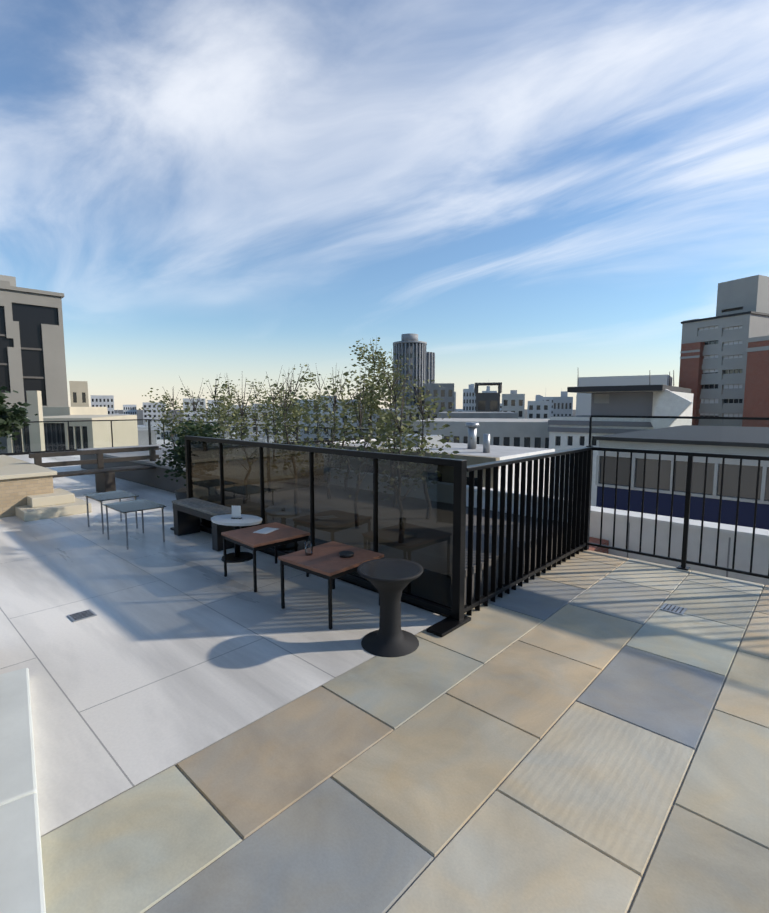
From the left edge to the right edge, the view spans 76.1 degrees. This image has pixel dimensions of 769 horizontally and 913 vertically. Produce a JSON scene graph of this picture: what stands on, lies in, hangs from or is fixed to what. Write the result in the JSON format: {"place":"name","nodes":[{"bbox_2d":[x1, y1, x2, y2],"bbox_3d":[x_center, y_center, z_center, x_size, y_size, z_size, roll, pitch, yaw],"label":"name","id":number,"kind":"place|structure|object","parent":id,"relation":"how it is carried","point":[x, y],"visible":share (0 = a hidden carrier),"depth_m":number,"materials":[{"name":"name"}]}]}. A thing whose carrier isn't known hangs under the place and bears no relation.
{"place":"outdoors","nodes":[
{"label":"outdoors","id":0,"kind":"place"},
{"bbox_2d":[0,275,68,452],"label":"building","id":1,"kind":"structure","parent":0,"point":[32,351],"depth_m":55.77,"materials":[{"name":"concrete"}]},
{"bbox_2d":[69,381,88,406],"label":"cream block","id":2,"kind":"structure","parent":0,"point":[78,393],"depth_m":80.21,"materials":[{"name":"concrete"}]},
{"bbox_2d":[175,488,186,499],"bbox_3d":[-2.768,0.687,7.086,0.460,0.425,0.460,5,8,42],"label":"pot","id":3,"kind":"object","parent":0,"point":[181,493],"visible":0.19,"depth_m":6.89,"materials":[{"name":"grey"}]},
{"bbox_2d":[219,421,231,437],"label":"building","id":4,"kind":"structure","parent":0,"point":[226,434],"depth_m":76.25,"materials":[{"name":"white concrete"}]},
{"bbox_2d":[41,628,426,836],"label":"paving edge","id":5,"kind":"structure","parent":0,"point":[198,751],"depth_m":2.30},
{"bbox_2d":[0,454,446,835],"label":"concrete deck","id":6,"kind":"object","parent":5,"relation":"on","point":[176,649],"visible":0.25,"depth_m":3.46,"materials":[{"name":"grey concrete"}]},
{"bbox_2d":[0,455,91,521],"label":"stone steps","id":7,"kind":"structure","parent":6,"relation":"on","point":[28,492],"depth_m":7.33,"materials":[{"name":"beige stone"}]},
{"bbox_2d":[0,386,37,449],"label":"planter tree","id":8,"kind":"object","parent":7,"relation":"on","point":[10,417],"visible":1,"depth_m":8.84,"materials":[{"name":"green plant"}]},
{"bbox_2d":[0,419,151,455],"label":"railing","id":9,"kind":"object","parent":6,"relation":"on","point":[22,452],"visible":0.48,"depth_m":17.33,"materials":[{"name":"black metal"}]},
{"bbox_2d":[29,446,158,492],"bbox_3d":[-5.239,0.280,9.196,0.535,0.800,2.200,5,8,42],"label":"bench","id":10,"kind":"object","parent":6,"relation":"on","point":[105,479],"visible":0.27,"depth_m":9.12,"materials":[{"name":"brown wood"}]},
{"bbox_2d":[86,496,164,549],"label":"table legs","id":11,"kind":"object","parent":6,"relation":"on","point":[126,528],"depth_m":6.20,"materials":[{"name":"grey metal"}]},
{"bbox_2d":[83,490,166,512],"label":"table tops","id":12,"kind":"object","parent":11,"relation":"on","point":[133,505],"visible":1,"depth_m":6.04,"materials":[{"name":"grey metal"}]},
{"bbox_2d":[77,444,185,492],"bbox_3d":[-3.801,0.189,11.546,8.000,0.500,3.800,5,8,42],"label":"tree bed","id":13,"kind":"object","parent":6,"relation":"on","point":[148,477],"visible":0.18,"depth_m":10.33,"materials":[{"name":"grey concrete"}]},
{"bbox_2d":[139,386,196,454],"bbox_3d":[-4.528,-0.685,10.338,1.149,1.594,1.210,5,8,42],"label":"tree","id":14,"kind":"object","parent":13,"relation":"on","point":[165,420],"visible":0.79,"depth_m":10.21,"materials":[{"name":"green plant"}]},
{"bbox_2d":[158,379,236,442],"bbox_3d":[-3.403,-0.628,9.133,1.306,1.727,1.187,-2,6,-17],"label":"tree","id":15,"kind":"object","parent":13,"relation":"on","point":[199,419],"visible":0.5,"depth_m":8.99,"materials":[{"name":"green plant"}]},
{"bbox_2d":[185,377,251,438],"bbox_3d":[-3.395,-0.792,10.135,1.248,1.858,1.056,5,8,42],"label":"tree","id":16,"kind":"object","parent":13,"relation":"on","point":[215,396],"visible":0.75,"depth_m":10.05,"materials":[{"name":"green plant"}]},
{"bbox_2d":[211,376,249,438],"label":"tree","id":17,"kind":"object","parent":13,"relation":"on","point":[231,394],"visible":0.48,"depth_m":11.99,"materials":[{"name":"green plant"}]},
{"bbox_2d":[230,376,275,440],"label":"tree","id":18,"kind":"object","parent":13,"relation":"on","point":[258,393],"visible":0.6,"depth_m":12.98,"materials":[{"name":"green plant"}]},
{"bbox_2d":[257,371,309,440],"bbox_3d":[-2.299,-1.055,11.512,1.021,2.088,1.389,32,33,79],"label":"tree","id":19,"kind":"object","parent":13,"relation":"on","point":[287,402],"visible":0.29,"depth_m":11.53,"materials":[{"name":"green plant"}]},
{"bbox_2d":[265,364,325,444],"bbox_3d":[-1.836,-0.810,9.620,1.172,1.984,1.175,-4,7,-35],"label":"tree","id":20,"kind":"object","parent":13,"relation":"on","point":[296,435],"visible":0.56,"depth_m":9.52,"materials":[{"name":"green plant"}]},
{"bbox_2d":[296,364,336,445],"bbox_3d":[-1.433,-0.982,10.670,1.283,2.120,1.037,5,8,42],"label":"tree","id":21,"kind":"object","parent":13,"relation":"on","point":[315,401],"visible":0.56,"depth_m":10.73,"materials":[{"name":"green plant"}]},
{"bbox_2d":[335,337,412,434],"bbox_3d":[-0.196,-1.128,9.960,1.640,2.555,1.448,-1,6,-8],"label":"tall tree","id":22,"kind":"object","parent":13,"relation":"on","point":[373,406],"visible":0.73,"depth_m":9.86,"materials":[{"name":"green plant"}]},
{"bbox_2d":[149,405,232,485],"bbox_3d":[-2.692,-0.116,7.037,1.066,1.236,1.156,5,8,42],"label":"pot shrub","id":23,"kind":"object","parent":6,"relation":"on","point":[178,450],"visible":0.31,"depth_m":6.91,"materials":[{"name":"green plant"}]},
{"bbox_2d":[172,498,241,550],"bbox_3d":[-2.169,0.802,5.949,1.170,0.430,0.300,5,8,42],"label":"bench","id":24,"kind":"object","parent":6,"relation":"on","point":[189,513],"visible":0.85,"depth_m":5.91,"materials":[{"name":"grey concrete"}]},
{"bbox_2d":[211,514,261,562],"bbox_3d":[-1.574,0.874,5.248,0.600,0.430,0.400,2,6,23],"label":"oval table","id":25,"kind":"object","parent":6,"relation":"on","point":[237,556],"visible":0.83,"depth_m":5.19,"materials":[{"name":"white stone"}]},
{"bbox_2d":[221,522,309,591],"bbox_3d":[-1.126,0.934,4.675,0.600,0.430,0.600,-6,8,-44],"label":"table","id":26,"kind":"object","parent":6,"relation":"on","point":[248,538],"visible":0.96,"depth_m":4.55,"materials":[{"name":"brown wood"}]},
{"bbox_2d":[170,436,470,636],"bbox_3d":[-1.100,0.495,5.029,4.440,1.230,0.380,5,8,42],"label":"screen frame","id":27,"kind":"object","parent":6,"relation":"on","point":[456,619],"visible":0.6,"depth_m":3.90,"materials":[{"name":"black metal"}]},
{"bbox_2d":[189,440,453,608],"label":"glass panels","id":28,"kind":"object","parent":27,"relation":"in","point":[414,512],"visible":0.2,"depth_m":4.46,"materials":[{"name":"black glass"}]},
{"bbox_2d":[278,541,383,629],"bbox_3d":[-0.425,1.007,3.965,0.600,0.430,0.600,5,8,40],"label":"table","id":29,"kind":"object","parent":6,"relation":"on","point":[327,562],"visible":0.9,"depth_m":3.84,"materials":[{"name":"brown wood"}]},
{"bbox_2d":[231,506,353,557],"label":"tabletop items","id":30,"kind":"object","parent":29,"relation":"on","point":[236,512],"visible":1,"depth_m":4.64,"materials":[{"name":"white paper"}]},
{"bbox_2d":[67,603,686,621],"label":"floor drains","id":31,"kind":"object","parent":6,"relation":"on","point":[81,615],"visible":0.98,"depth_m":3.86,"materials":[{"name":"black paint"}]},
{"bbox_2d":[200,485,572,616],"bbox_3d":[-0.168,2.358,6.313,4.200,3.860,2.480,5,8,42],"label":"enclosure bed","id":32,"kind":"object","parent":6,"relation":"on","point":[474,541],"depth_m":4.96,"materials":[{"name":"black metal"}]},
{"bbox_2d":[208,382,263,439],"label":"shrub","id":33,"kind":"object","parent":32,"relation":"on","point":[240,431],"visible":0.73,"depth_m":6.73,"materials":[{"name":"green plant"}]},
{"bbox_2d":[244,368,318,444],"bbox_3d":[-1.906,-0.667,8.736,1.301,1.893,1.110,5,8,42],"label":"tree","id":34,"kind":"object","parent":32,"relation":"on","point":[260,409],"visible":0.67,"depth_m":8.67,"materials":[{"name":"green plant"}]},
{"bbox_2d":[254,365,332,446],"bbox_3d":[-1.109,-0.166,5.927,0.783,1.848,1.093,2,6,15],"label":"shrub","id":35,"kind":"object","parent":32,"relation":"on","point":[294,415],"visible":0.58,"depth_m":5.79,"materials":[{"name":"green plant"}]},
{"bbox_2d":[305,367,367,449],"bbox_3d":[-0.702,-0.323,6.925,0.873,1.961,1.072,1,6,11],"label":"shrub","id":36,"kind":"object","parent":32,"relation":"on","point":[336,407],"visible":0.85,"depth_m":6.87,"materials":[{"name":"green plant"}]},
{"bbox_2d":[305,372,371,448],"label":"shrub","id":37,"kind":"object","parent":32,"relation":"on","point":[346,406],"visible":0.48,"depth_m":7.54,"materials":[{"name":"green plant"}]},
{"bbox_2d":[309,354,406,452],"bbox_3d":[-0.363,-0.156,5.393,1.150,1.934,0.895,-1,6,-5],"label":"shrub","id":38,"kind":"object","parent":32,"relation":"on","point":[360,395],"visible":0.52,"depth_m":5.34,"materials":[{"name":"green plant"}]},
{"bbox_2d":[353,355,418,453],"bbox_3d":[0.056,-0.385,7.041,0.919,2.058,1.100,5,8,42],"label":"shrub","id":39,"kind":"object","parent":32,"relation":"on","point":[385,387],"visible":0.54,"depth_m":6.93,"materials":[{"name":"green plant"}]},
{"bbox_2d":[360,349,440,453],"bbox_3d":[0.158,-0.322,6.355,0.873,2.074,1.210,13,14,65],"label":"shrub","id":40,"kind":"object","parent":32,"relation":"on","point":[395,403],"visible":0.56,"depth_m":6.27,"materials":[{"name":"green plant"}]},
{"bbox_2d":[358,379,454,458],"bbox_3d":[0.223,0.051,4.704,1.006,1.675,0.818,1,6,12],"label":"shrub","id":41,"kind":"object","parent":32,"relation":"on","point":[379,441],"visible":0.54,"depth_m":4.78,"materials":[{"name":"green plant"}]},
{"bbox_2d":[376,371,471,457],"bbox_3d":[0.429,-0.112,5.726,1.186,1.791,1.035,5,8,42],"label":"shrub","id":42,"kind":"object","parent":32,"relation":"on","point":[419,403],"visible":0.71,"depth_m":5.61,"materials":[{"name":"green plant"}]},
{"bbox_2d":[357,558,422,656],"bbox_3d":[0.039,1.020,3.359,0.450,0.528,0.450,5,8,42],"label":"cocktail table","id":43,"kind":"object","parent":6,"relation":"on","point":[390,579],"visible":1,"depth_m":3.30,"materials":[{"name":"black plastic"}]},
{"bbox_2d":[41,550,768,912],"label":"pavers","id":44,"kind":"object","parent":5,"relation":"on","point":[603,766],"visible":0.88,"depth_m":2.12,"materials":[{"name":"beige stone"}]},
{"bbox_2d":[0,668,45,912],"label":"ledge","id":45,"kind":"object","parent":44,"relation":"on","point":[22,890],"depth_m":1.92,"materials":[{"name":"stone"}]},
{"bbox_2d":[464,446,768,615],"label":"railings","id":46,"kind":"object","parent":44,"relation":"on","point":[578,500],"visible":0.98,"depth_m":4.64,"materials":[{"name":"black metal"}]},
{"bbox_2d":[588,415,768,454],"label":"wire mesh fence","id":47,"kind":"object","parent":46,"relation":"on","point":[689,417],"visible":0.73,"depth_m":4.87,"materials":[{"name":"black metal"}]},
{"bbox_2d":[336,422,554,495],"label":"flat roof","id":48,"kind":"structure","parent":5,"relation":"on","point":[472,452],"depth_m":7.28,"materials":[{"name":"concrete"}]},
{"bbox_2d":[144,562,764,912],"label":"paver joints","id":49,"kind":"object","parent":5,"relation":"on","point":[633,899],"depth_m":2.06,"materials":[{"name":"grey concrete"}]},
{"bbox_2d":[245,432,265,441],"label":"building","id":50,"kind":"structure","parent":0,"point":[260,437],"depth_m":75.32,"materials":[{"name":"white concrete"}]},
{"bbox_2d":[148,419,419,446],"bbox_3d":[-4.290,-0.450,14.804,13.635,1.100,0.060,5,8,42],"label":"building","id":51,"kind":"structure","parent":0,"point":[242,429],"depth_m":14.81,"materials":[{"name":"grey concrete"}]},
{"bbox_2d":[280,436,391,447],"bbox_3d":[-0.946,0.234,8.434,0.060,1.050,4.925,5,8,42],"label":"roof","id":52,"kind":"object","parent":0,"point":[328,442],"visible":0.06,"depth_m":8.41,"materials":[{"name":"grey metal"}]},
{"bbox_2d":[114,409,575,424],"bbox_3d":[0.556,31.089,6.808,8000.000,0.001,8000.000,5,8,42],"label":"city ground","id":53,"kind":"structure","parent":0,"point":[139,414],"depth_m":1780.09,"materials":[{"name":"grey concrete"}]},
{"bbox_2d":[7,391,137,452],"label":"building","id":54,"kind":"structure","parent":53,"relation":"on","point":[34,399],"depth_m":37.77,"materials":[{"name":"beige concrete"}]},
{"bbox_2d":[91,395,114,414],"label":"building","id":55,"kind":"structure","parent":53,"relation":"on","point":[107,401],"depth_m":268.61,"materials":[{"name":"grey concrete"}]},
{"bbox_2d":[123,405,136,414],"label":"building","id":56,"kind":"structure","parent":53,"relation":"on","point":[130,409],"depth_m":345.73,"materials":[{"name":"grey"}]},
{"bbox_2d":[137,425,160,439],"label":"building","id":57,"kind":"structure","parent":53,"relation":"on","point":[140,427],"depth_m":222.69,"materials":[{"name":"grey"}]},
{"bbox_2d":[145,416,162,425],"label":"roof clutter","id":58,"kind":"object","parent":57,"relation":"on","point":[146,424],"visible":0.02,"depth_m":227.54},
{"bbox_2d":[142,402,165,424],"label":"building","id":59,"kind":"structure","parent":53,"relation":"on","point":[150,406],"depth_m":332.85,"materials":[{"name":"grey"}]},
{"bbox_2d":[157,439,171,443],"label":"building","id":60,"kind":"structure","parent":53,"relation":"on","point":[161,441],"depth_m":77.92,"materials":[{"name":"grey"}]},
{"bbox_2d":[138,418,156,445],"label":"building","id":61,"kind":"structure","parent":60,"relation":"on","point":[145,439],"depth_m":67.19,"materials":[{"name":"white concrete"}]},
{"bbox_2d":[160,426,179,442],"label":"building","id":62,"kind":"structure","parent":53,"relation":"on","point":[167,431],"depth_m":183.83,"materials":[{"name":"grey"}]},
{"bbox_2d":[183,398,205,420],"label":"building","id":63,"kind":"structure","parent":53,"relation":"on","point":[201,403],"depth_m":263.71,"materials":[{"name":"grey"}]},
{"bbox_2d":[208,400,222,419],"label":"building","id":64,"kind":"structure","parent":53,"relation":"on","point":[210,402],"depth_m":269.30,"materials":[{"name":"grey"}]},
{"bbox_2d":[218,406,299,442],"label":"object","id":65,"kind":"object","parent":53,"relation":"on","point":[254,427],"visible":0.02,"depth_m":115.78,"materials":[{"name":"grey"}]},
{"bbox_2d":[291,399,361,446],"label":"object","id":66,"kind":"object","parent":53,"relation":"on","point":[314,435],"depth_m":148.25,"materials":[{"name":"grey"}]},
{"bbox_2d":[357,409,400,436],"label":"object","id":67,"kind":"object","parent":53,"relation":"on","point":[373,419],"visible":0.06,"depth_m":99.74,"materials":[{"name":"grey"}]},
{"bbox_2d":[393,333,434,409],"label":"round tower","id":68,"kind":"structure","parent":53,"relation":"on","point":[411,347],"depth_m":144.12,"materials":[{"name":"grey concrete"}]},
{"bbox_2d":[401,406,426,434],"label":"building","id":69,"kind":"structure","parent":53,"relation":"on","point":[410,416],"depth_m":119.45,"materials":[{"name":"grey"}]},
{"bbox_2d":[424,383,453,418],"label":"building","id":70,"kind":"structure","parent":53,"relation":"on","point":[445,391],"depth_m":133.16,"materials":[{"name":"grey concrete"}]},
{"bbox_2d":[454,392,455,411],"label":"building","id":71,"kind":"structure","parent":53,"relation":"on","point":[454,401],"depth_m":164.02,"materials":[{"name":"grey"}]},
{"bbox_2d":[463,389,475,411],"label":"building","id":72,"kind":"structure","parent":53,"relation":"on","point":[469,400],"depth_m":234.35,"materials":[{"name":"grey concrete"}]},
{"bbox_2d":[437,412,517,418],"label":"building roof","id":73,"kind":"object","parent":53,"relation":"on","point":[508,415],"depth_m":78.22,"materials":[{"name":"grey"}]},
{"bbox_2d":[413,418,549,448],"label":"building","id":74,"kind":"structure","parent":53,"relation":"on","point":[532,433],"depth_m":59.69,"materials":[{"name":"grey concrete"}]},
{"bbox_2d":[482,391,496,392],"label":"building","id":75,"kind":"structure","parent":53,"relation":"on","point":[489,391],"depth_m":226.41,"materials":[{"name":"grey concrete"}]},
{"bbox_2d":[502,394,524,418],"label":"building","id":76,"kind":"structure","parent":53,"relation":"on","point":[515,403],"depth_m":146.71,"materials":[{"name":"grey concrete"}]},
{"bbox_2d":[527,401,549,418],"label":"building","id":77,"kind":"structure","parent":53,"relation":"on","point":[537,409],"depth_m":196.09,"materials":[{"name":"grey"}]},
{"bbox_2d":[535,394,545,400],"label":"roof clutter","id":78,"kind":"object","parent":77,"relation":"on","point":[538,397],"visible":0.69,"depth_m":197.06,"materials":[{"name":"white metal"}]},
{"bbox_2d":[543,397,572,418],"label":"building","id":79,"kind":"structure","parent":53,"relation":"on","point":[550,399],"depth_m":297.67,"materials":[{"name":"grey concrete"}]},
{"bbox_2d":[553,397,572,416],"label":"building","id":80,"kind":"structure","parent":53,"relation":"on","point":[562,406],"depth_m":148.55,"materials":[{"name":"grey concrete"}]},
{"bbox_2d":[561,391,567,396],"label":"roof clutter","id":81,"kind":"object","parent":80,"relation":"on","point":[564,393],"visible":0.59,"depth_m":152.62,"materials":[{"name":"white metal"}]},
{"bbox_2d":[588,506,768,584],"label":"white wall","id":82,"kind":"structure","parent":53,"relation":"on","point":[760,564],"depth_m":6.66,"materials":[{"name":"paint"}]},
{"bbox_2d":[679,275,768,426],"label":"building","id":83,"kind":"structure","parent":53,"relation":"on","point":[724,364],"depth_m":78.93,"materials":[{"name":"grey concrete"}]},
{"bbox_2d":[0,0,768,409],"label":"sky","id":84,"kind":"structure","parent":0,"point":[542,194],"materials":[{"name":"blue"}]},
{"bbox_2d":[474,382,501,411],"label":"dark tower","id":85,"kind":"structure","parent":0,"point":[487,402],"materials":[{"name":"grey concrete"}]},
{"bbox_2d":[548,370,693,505],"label":"building","id":86,"kind":"structure","parent":0,"point":[649,395],"depth_m":51.17,"materials":[{"name":"white paint"}]},
{"bbox_2d":[594,425,768,529],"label":"building","id":87,"kind":"structure","parent":0,"point":[730,491],"depth_m":14.17,"materials":[{"name":"white paint"}]}
]}

